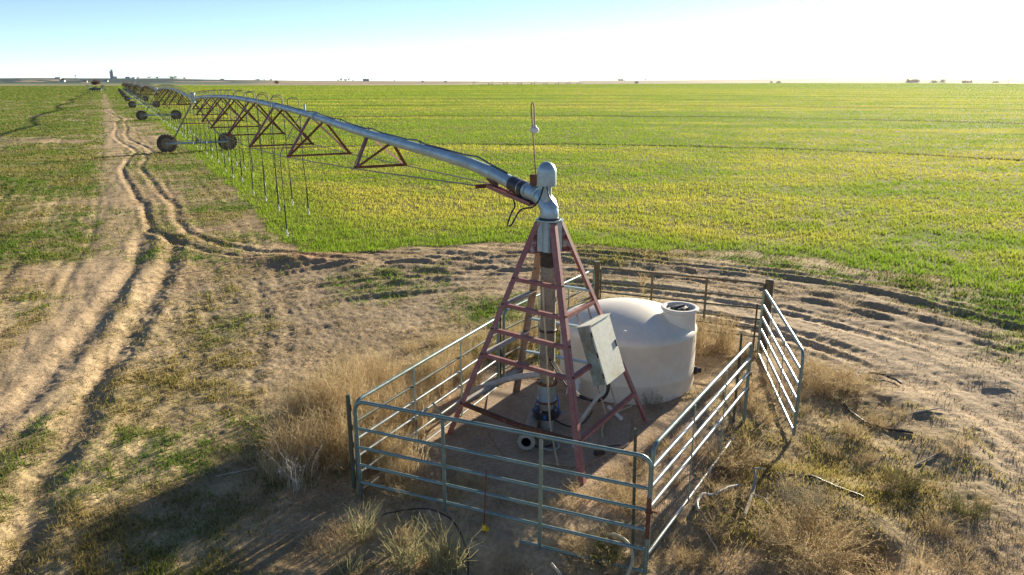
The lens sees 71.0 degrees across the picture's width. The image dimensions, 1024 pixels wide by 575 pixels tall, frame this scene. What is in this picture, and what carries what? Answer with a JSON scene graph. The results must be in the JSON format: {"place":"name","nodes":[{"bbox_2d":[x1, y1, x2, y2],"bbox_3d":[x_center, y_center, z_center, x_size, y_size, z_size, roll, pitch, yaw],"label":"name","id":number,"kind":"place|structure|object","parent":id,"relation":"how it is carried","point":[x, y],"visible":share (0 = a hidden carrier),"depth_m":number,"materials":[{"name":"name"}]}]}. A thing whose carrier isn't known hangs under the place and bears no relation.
{"place":"outdoors","nodes":[
{"label":"outdoors","id":0,"kind":"place"},
{"bbox_2d":[0,76,1023,574],"bbox_3d":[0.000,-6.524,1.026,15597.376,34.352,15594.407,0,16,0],"label":"ground","id":1,"kind":"structure","parent":0,"point":[492,552],"depth_m":14.60,"materials":[{"name":"soil"}]},
{"bbox_2d":[84,85,106,91],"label":"folded cultivator","id":2,"kind":"object","parent":1,"relation":"on","point":[95,89],"visible":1,"depth_m":334.21,"materials":[{"name":"metal"}]},
{"bbox_2d":[91,78,100,84],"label":"tree","id":3,"kind":"object","parent":1,"relation":"on","point":[95,82],"visible":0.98,"depth_m":825.61,"materials":[{"name":"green plant"}]},
{"bbox_2d":[109,68,116,77],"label":"grain elevator","id":4,"kind":"object","parent":1,"relation":"on","point":[111,74],"visible":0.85,"depth_m":3376.61,"materials":[{"name":"concrete"}]},
{"bbox_2d":[124,89,148,100],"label":"drive tower","id":5,"kind":"structure","parent":1,"relation":"on","point":[127,98],"depth_m":182.17,"materials":[{"name":"metal"}]},
{"bbox_2d":[128,82,137,97],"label":"irrigation span","id":6,"kind":"object","parent":5,"relation":"attached to","point":[131,83],"visible":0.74,"depth_m":201.71,"materials":[{"name":"grey metal"}]},
{"bbox_2d":[132,82,145,102],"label":"irrigation span","id":7,"kind":"object","parent":5,"relation":"attached to","point":[136,85],"visible":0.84,"depth_m":158.72,"materials":[{"name":"grey metal"}]},
{"bbox_2d":[128,87,159,107],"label":"drive tower","id":8,"kind":"structure","parent":1,"relation":"on","point":[132,104],"depth_m":139.16,"materials":[{"name":"metal"}]},
{"bbox_2d":[136,88,181,119],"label":"drive tower","id":9,"kind":"structure","parent":1,"relation":"on","point":[142,115],"depth_m":96.17,"materials":[{"name":"metal"}]},
{"bbox_2d":[140,83,161,113],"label":"irrigation span","id":10,"kind":"object","parent":9,"relation":"attached to","point":[150,87],"visible":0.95,"depth_m":113.19,"materials":[{"name":"grey metal"}]},
{"bbox_2d":[157,92,236,151],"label":"drive tower","id":11,"kind":"structure","parent":1,"relation":"on","point":[167,142],"depth_m":53.08,"materials":[{"name":"metal"}]},
{"bbox_2d":[153,85,201,141],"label":"irrigation span","id":12,"kind":"object","parent":11,"relation":"attached to","point":[163,89],"visible":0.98,"depth_m":69.35,"materials":[{"name":"metal"}]},
{"bbox_2d":[188,89,535,235],"bbox_3d":[-11.503,-6.502,31.724,2.480,4.229,50.086,-8,18,-27],"label":"irrigation span","id":13,"kind":"object","parent":11,"relation":"attached to","point":[494,175],"visible":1,"depth_m":20.55,"materials":[{"name":"metal"}]},
{"bbox_2d":[215,467,257,476],"bbox_3d":[-3.739,2.508,9.761,0.550,0.060,0.021,-5,17,-17],"label":"dry stick","id":14,"kind":"object","parent":1,"relation":"on","point":[232,472],"visible":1,"depth_m":9.74,"materials":[{"name":"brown wood"}]},
{"bbox_2d":[263,438,338,494],"bbox_3d":[-2.749,2.300,9.259,0.853,0.716,0.841,11,20,34],"label":"dry bush","id":15,"kind":"object","parent":1,"relation":"on","point":[292,476],"visible":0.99,"depth_m":9.23,"materials":[{"name":"beige plant"}]},
{"bbox_2d":[317,533,372,574],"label":"grass tuft","id":16,"kind":"object","parent":1,"relation":"on","point":[348,566],"visible":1,"depth_m":7.71,"materials":[{"name":"beige plant"}]},
{"bbox_2d":[346,394,356,492],"bbox_3d":[-2.030,2.027,9.088,0.062,1.460,0.062,0,16,0],"label":"fence post","id":17,"kind":"object","parent":1,"relation":"on","point":[351,441],"visible":0.85,"depth_m":9.04,"materials":[{"name":"metal"}]},
{"bbox_2d":[329,494,384,543],"bbox_3d":[-1.709,2.679,8.269,0.618,0.471,0.724,9,18,29],"label":"grass tuft","id":18,"kind":"object","parent":1,"relation":"on","point":[371,520],"visible":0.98,"depth_m":8.27,"materials":[{"name":"plant"}]},
{"bbox_2d":[373,512,443,571],"bbox_3d":[-1.147,2.773,7.778,0.753,0.536,0.894,8,18,26],"label":"grass tuft","id":19,"kind":"object","parent":1,"relation":"on","point":[416,552],"visible":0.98,"depth_m":7.82,"materials":[{"name":"plant"}]},
{"bbox_2d":[378,508,468,574],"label":"poly hose","id":20,"kind":"object","parent":1,"relation":"on","point":[455,524],"visible":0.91,"depth_m":8.57,"materials":[{"name":"black plastic"}]},
{"bbox_2d":[353,318,498,492],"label":"tube gate","id":21,"kind":"structure","parent":1,"relation":"on","point":[395,377],"depth_m":10.31,"materials":[{"name":"silver metal"}]},
{"bbox_2d":[407,445,465,485],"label":"dry bush","id":22,"kind":"object","parent":1,"relation":"on","point":[450,476],"visible":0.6,"depth_m":9.33,"materials":[{"name":"brown plant"}]},
{"bbox_2d":[432,402,446,422],"bbox_3d":[-1.060,1.821,10.476,0.100,0.345,0.087,-39,12,10],"label":"broken board","id":23,"kind":"object","parent":1,"relation":"on","point":[437,409],"visible":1,"depth_m":10.44,"materials":[{"name":"grey wood"}]},
{"bbox_2d":[403,509,483,574],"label":"grass tuft","id":24,"kind":"object","parent":1,"relation":"on","point":[455,551],"visible":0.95,"depth_m":7.86,"materials":[{"name":"plant"}]},
{"bbox_2d":[482,470,488,532],"bbox_3d":[-0.315,2.511,8.333,0.090,0.871,0.057,0,16,0],"label":"steel rod","id":25,"kind":"object","parent":1,"relation":"on","point":[485,528],"visible":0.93,"depth_m":8.35,"materials":[{"name":"yellow metal"}]},
{"bbox_2d":[499,318,500,378],"bbox_3d":[-0.200,1.069,12.310,0.034,1.520,0.044,0,16,0],"label":"fence post","id":26,"kind":"object","parent":1,"relation":"on","point":[500,350],"visible":0.52,"depth_m":12.30,"materials":[{"name":"grey metal"}]},
{"bbox_2d":[353,401,657,574],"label":"tube gate","id":27,"kind":"structure","parent":1,"relation":"on","point":[648,510],"depth_m":8.19,"materials":[{"name":"metal"}]},
{"bbox_2d":[0,86,1023,574],"bbox_3d":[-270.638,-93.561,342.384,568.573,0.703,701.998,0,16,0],"label":"green weeds","id":28,"kind":"object","parent":1,"relation":"on","point":[10,98],"visible":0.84,"depth_m":14.93,"materials":[{"name":"green plant"}]},
{"bbox_2d":[0,150,1023,574],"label":"stubble","id":29,"kind":"object","parent":1,"relation":"on","point":[454,352],"visible":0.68,"depth_m":13.44,"materials":[{"name":"beige plant"}]},
{"bbox_2d":[0,246,1023,574],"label":"straw","id":30,"kind":"object","parent":1,"relation":"on","point":[544,502],"visible":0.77,"depth_m":9.05,"materials":[{"name":"beige plant"}]},
{"bbox_2d":[502,270,594,375],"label":"tube gate","id":31,"kind":"structure","parent":1,"relation":"on","point":[535,326],"depth_m":13.10,"materials":[{"name":"grey metal"}]},
{"bbox_2d":[550,563,562,574],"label":"poly hose","id":32,"kind":"object","parent":1,"relation":"on","point":[554,567],"visible":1,"depth_m":7.97,"materials":[{"name":"plastic"}]},
{"bbox_2d":[485,384,631,466],"bbox_3d":[0.740,2.119,11.176,2.320,0.130,2.800,0,16,0],"label":"concrete pad","id":33,"kind":"object","parent":1,"relation":"on","point":[508,403],"visible":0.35,"depth_m":10.91,"materials":[{"name":"grey concrete"}]},
{"bbox_2d":[517,412,539,449],"bbox_3d":[0.312,2.059,10.647,0.286,0.257,1.023,4,17,14],"label":"flanged pipe","id":34,"kind":"object","parent":33,"relation":"on","point":[523,442],"visible":0.54,"depth_m":10.26,"materials":[{"name":"metal"}]},
{"bbox_2d":[529,437,554,447],"bbox_3d":[0.430,2.222,10.352,0.380,0.050,0.377,0,16,0],"label":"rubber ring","id":35,"kind":"object","parent":33,"relation":"on","point":[546,446],"visible":0.43,"depth_m":10.21,"materials":[{"name":"black rubber"}]},
{"bbox_2d":[543,440,559,450],"bbox_3d":[0.550,2.255,10.247,0.270,0.015,0.270,0,16,0],"label":"steel ring","id":36,"kind":"object","parent":35,"relation":"on","point":[558,447],"visible":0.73,"depth_m":10.20,"materials":[{"name":"grey metal"}]},
{"bbox_2d":[447,102,648,484],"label":"pivot tower","id":37,"kind":"structure","parent":33,"relation":"on","point":[549,241],"depth_m":10.10,"materials":[{"name":"red metal"}]},
{"bbox_2d":[469,372,539,393],"bbox_3d":[-0.118,1.473,11.101,1.390,0.692,0.138,10,19,31],"label":"drain pipe","id":38,"kind":"object","parent":37,"relation":"attached to","point":[510,379],"visible":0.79,"depth_m":11.03,"materials":[{"name":"grey metal"}]},
{"bbox_2d":[566,377,580,395],"bbox_3d":[1.005,1.615,11.754,0.210,0.310,0.210,12,-22,-3],"label":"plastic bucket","id":39,"kind":"object","parent":33,"relation":"on","point":[577,382],"visible":0.21,"depth_m":11.68,"materials":[{"name":"white plastic"}]},
{"bbox_2d":[554,411,592,426],"bbox_3d":[1.034,2.040,11.049,0.695,0.025,0.333,-8,18,-25],"label":"black cable","id":40,"kind":"object","parent":33,"relation":"on","point":[585,420],"visible":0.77,"depth_m":10.98,"materials":[{"name":"rubber"}]},
{"bbox_2d":[593,450,604,455],"bbox_3d":[1.221,2.304,10.059,0.197,0.075,0.092,-8,18,-27],"label":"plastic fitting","id":41,"kind":"object","parent":33,"relation":"on","point":[598,452],"visible":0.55,"depth_m":10.02,"materials":[{"name":"black plastic"}]},
{"bbox_2d":[607,405,622,419],"bbox_3d":[1.610,1.960,11.239,0.058,0.058,0.433,-5,17,-18],"label":"pipe offcut","id":42,"kind":"object","parent":33,"relation":"on","point":[617,415],"visible":0.74,"depth_m":11.13,"materials":[{"name":"white plastic"}]},
{"bbox_2d":[601,405,631,437],"bbox_3d":[1.550,2.039,11.057,0.194,0.038,1.197,9,18,29],"label":"garden hose","id":43,"kind":"object","parent":33,"relation":"on","point":[617,412],"visible":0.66,"depth_m":11.14,"materials":[{"name":"plastic"}]},
{"bbox_2d":[117,83,1023,295],"bbox_3d":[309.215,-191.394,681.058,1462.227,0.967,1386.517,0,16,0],"label":"wheat","id":44,"kind":"object","parent":1,"relation":"on","point":[737,104],"visible":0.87,"depth_m":45.64,"materials":[{"name":"green plant"}]},
{"bbox_2d":[594,261,599,299],"bbox_3d":[1.780,0.201,15.212,0.110,1.560,0.110,0,16,0],"label":"fence post","id":45,"kind":"object","parent":1,"relation":"on","point":[597,270],"visible":0.43,"depth_m":15.03,"materials":[{"name":"brown wood"}]},
{"bbox_2d":[581,536,629,571],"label":"green tuft","id":46,"kind":"object","parent":1,"relation":"on","point":[604,549],"visible":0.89,"depth_m":8.09,"materials":[{"name":"plant"}]},
{"bbox_2d":[605,533,633,574],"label":"garden hose","id":47,"kind":"object","parent":1,"relation":"on","point":[625,540],"visible":0.88,"depth_m":8.01,"materials":[{"name":"plastic"}]},
{"bbox_2d":[220,288,1023,574],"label":"dry weeds","id":48,"kind":"object","parent":1,"relation":"on","point":[325,425],"visible":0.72,"depth_m":10.05,"materials":[{"name":"beige plant"}]},
{"bbox_2d":[559,298,700,404],"bbox_3d":[2.047,0.900,12.593,2.406,1.467,2.352,0,16,0],"label":"water tank","id":49,"kind":"object","parent":1,"relation":"on","point":[656,342],"visible":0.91,"depth_m":11.76,"materials":[{"name":"white plastic"}]},
{"bbox_2d":[631,428,636,550],"bbox_3d":[1.344,2.291,7.893,0.079,1.621,0.044,8,18,25],"label":"fence post","id":50,"kind":"object","parent":1,"relation":"on","point":[634,489],"visible":0.8,"depth_m":7.86,"materials":[{"name":"metal"}]},
{"bbox_2d":[634,242,654,298],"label":"weed stalk","id":51,"kind":"object","parent":1,"relation":"on","point":[642,288],"visible":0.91,"depth_m":17.08,"materials":[{"name":"beige plant"}]},
{"bbox_2d":[641,390,667,409],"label":"dry bush","id":52,"kind":"object","parent":1,"relation":"on","point":[655,401],"visible":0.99,"depth_m":11.50,"materials":[{"name":"brown plant"}]},
{"bbox_2d":[648,342,752,557],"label":"tube gate","id":53,"kind":"structure","parent":1,"relation":"on","point":[665,433],"depth_m":8.99,"materials":[{"name":"metal"}]},
{"bbox_2d":[704,528,724,569],"bbox_3d":[2.290,2.937,8.092,0.036,0.251,0.445,-5,17,-18],"label":"dry stick","id":54,"kind":"object","parent":1,"relation":"on","point":[716,550],"visible":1,"depth_m":8.06,"materials":[{"name":"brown wood"}]},
{"bbox_2d":[695,483,740,510],"bbox_3d":[2.595,2.636,9.175,0.968,0.104,0.176,-14,21,-39],"label":"poly hose","id":55,"kind":"object","parent":1,"relation":"on","point":[710,495],"visible":0.98,"depth_m":9.12,"materials":[{"name":"white plastic"}]},
{"bbox_2d":[700,434,769,476],"bbox_3d":[3.013,2.338,9.987,0.964,0.448,1.086,14,21,40],"label":"dry bush","id":56,"kind":"object","parent":1,"relation":"on","point":[722,463],"visible":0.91,"depth_m":9.94,"materials":[{"name":"beige plant"}]},
{"bbox_2d":[732,333,742,421],"bbox_3d":[3.400,1.442,10.856,0.034,1.609,0.044,0,16,0],"label":"fence post","id":57,"kind":"object","parent":1,"relation":"on","point":[738,365],"visible":0.68,"depth_m":10.80,"materials":[{"name":"metal"}]},
{"bbox_2d":[752,304,757,350],"bbox_3d":[4.700,0.836,13.908,0.034,1.080,0.044,0,16,0],"label":"fence post","id":58,"kind":"object","parent":1,"relation":"on","point":[755,325],"visible":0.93,"depth_m":13.86,"materials":[{"name":"brown metal"}]},
{"bbox_2d":[743,467,774,515],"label":"dead branch","id":59,"kind":"object","parent":1,"relation":"on","point":[752,494],"visible":0.9,"depth_m":9.15,"materials":[{"name":"grey wood"}]},
{"bbox_2d":[760,279,773,349],"bbox_3d":[4.970,0.578,14.041,0.164,1.520,0.164,0,16,0],"label":"fence post","id":60,"kind":"object","parent":1,"relation":"on","point":[769,285],"visible":0.64,"depth_m":13.92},
{"bbox_2d":[599,267,764,342],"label":"tube gate","id":61,"kind":"structure","parent":60,"relation":"attached to","point":[704,313],"depth_m":14.37,"materials":[{"name":"metal"}]},
{"bbox_2d":[756,290,804,435],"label":"tube gate","id":62,"kind":"structure","parent":1,"relation":"on","point":[800,367],"depth_m":11.64,"materials":[{"name":"grey metal"}]},
{"bbox_2d":[773,465,836,511],"bbox_3d":[3.511,2.546,8.796,0.780,0.448,0.889,15,22,41],"label":"dry bush","id":63,"kind":"object","parent":1,"relation":"on","point":[790,498],"visible":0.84,"depth_m":8.85,"materials":[{"name":"beige plant"}]},
{"bbox_2d":[732,484,898,574],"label":"dry bush","id":64,"kind":"object","parent":1,"relation":"on","point":[784,527],"visible":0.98,"depth_m":8.07,"materials":[{"name":"beige plant"}]},
{"bbox_2d":[769,472,863,497],"bbox_3d":[3.962,2.538,9.367,1.178,0.120,0.127,11,19,32],"label":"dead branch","id":65,"kind":"object","parent":1,"relation":"on","point":[812,476],"visible":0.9,"depth_m":9.37,"materials":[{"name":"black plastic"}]},
{"bbox_2d":[798,353,899,393],"bbox_3d":[5.735,1.503,12.423,1.607,0.463,1.553,3,16,9],"label":"dry bush","id":66,"kind":"object","parent":1,"relation":"on","point":[857,388],"visible":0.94,"depth_m":12.38,"materials":[{"name":"beige plant"}]},
{"bbox_2d":[833,393,912,433],"bbox_3d":[5.616,2.036,11.433,0.276,0.135,1.584,-6,17,-20],"label":"poly hose","id":67,"kind":"object","parent":1,"relation":"on","point":[862,420],"visible":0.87,"depth_m":11.11,"materials":[{"name":"black plastic"}]},
{"bbox_2d":[869,371,901,383],"bbox_3d":[6.684,1.600,12.814,0.184,0.072,0.592,-12,20,-36],"label":"poly hose","id":68,"kind":"object","parent":1,"relation":"on","point":[893,378],"visible":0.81,"depth_m":12.83,"materials":[{"name":"black plastic"}]},
{"bbox_2d":[875,460,936,491],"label":"dry bush","id":69,"kind":"object","parent":1,"relation":"on","point":[919,481],"visible":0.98,"depth_m":9.41,"materials":[{"name":"plant"}]},
{"bbox_2d":[905,79,920,82],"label":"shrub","id":70,"kind":"object","parent":1,"relation":"on","point":[913,81],"visible":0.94,"depth_m":1439.30,"materials":[{"name":"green plant"}]},
{"bbox_2d":[913,407,943,412],"bbox_3d":[6.618,1.949,11.395,0.550,0.053,0.027,-3,16,-12],"label":"dry stick","id":71,"kind":"object","parent":1,"relation":"on","point":[926,410],"visible":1,"depth_m":11.38,"materials":[{"name":"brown wood"}]},
{"bbox_2d":[915,450,943,465],"bbox_3d":[5.907,2.400,10.127,0.698,0.087,0.023,-8,18,-27],"label":"dry stick","id":72,"kind":"object","parent":1,"relation":"on","point":[927,458],"visible":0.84,"depth_m":10.09,"materials":[{"name":"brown wood"}]},
{"bbox_2d":[930,484,1002,519],"bbox_3d":[5.581,2.665,8.859,0.776,0.274,0.719,-6,17,-19],"label":"dry bush","id":73,"kind":"object","parent":1,"relation":"on","point":[953,502],"visible":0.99,"depth_m":8.83,"materials":[{"name":"beige plant"}]},
{"bbox_2d":[961,79,972,82],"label":"building","id":74,"kind":"structure","parent":1,"relation":"on","point":[968,81],"depth_m":1393.46,"materials":[{"name":"white"}]},
{"bbox_2d":[982,387,1015,389],"bbox_3d":[8.340,1.734,12.297,0.500,0.062,0.038,5,17,16],"label":"dry stick","id":75,"kind":"object","parent":1,"relation":"on","point":[996,388],"visible":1,"depth_m":12.31,"materials":[{"name":"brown wood"}]},
{"bbox_2d":[0,0,1023,80],"label":"sky","id":76,"kind":"structure","parent":0,"point":[301,40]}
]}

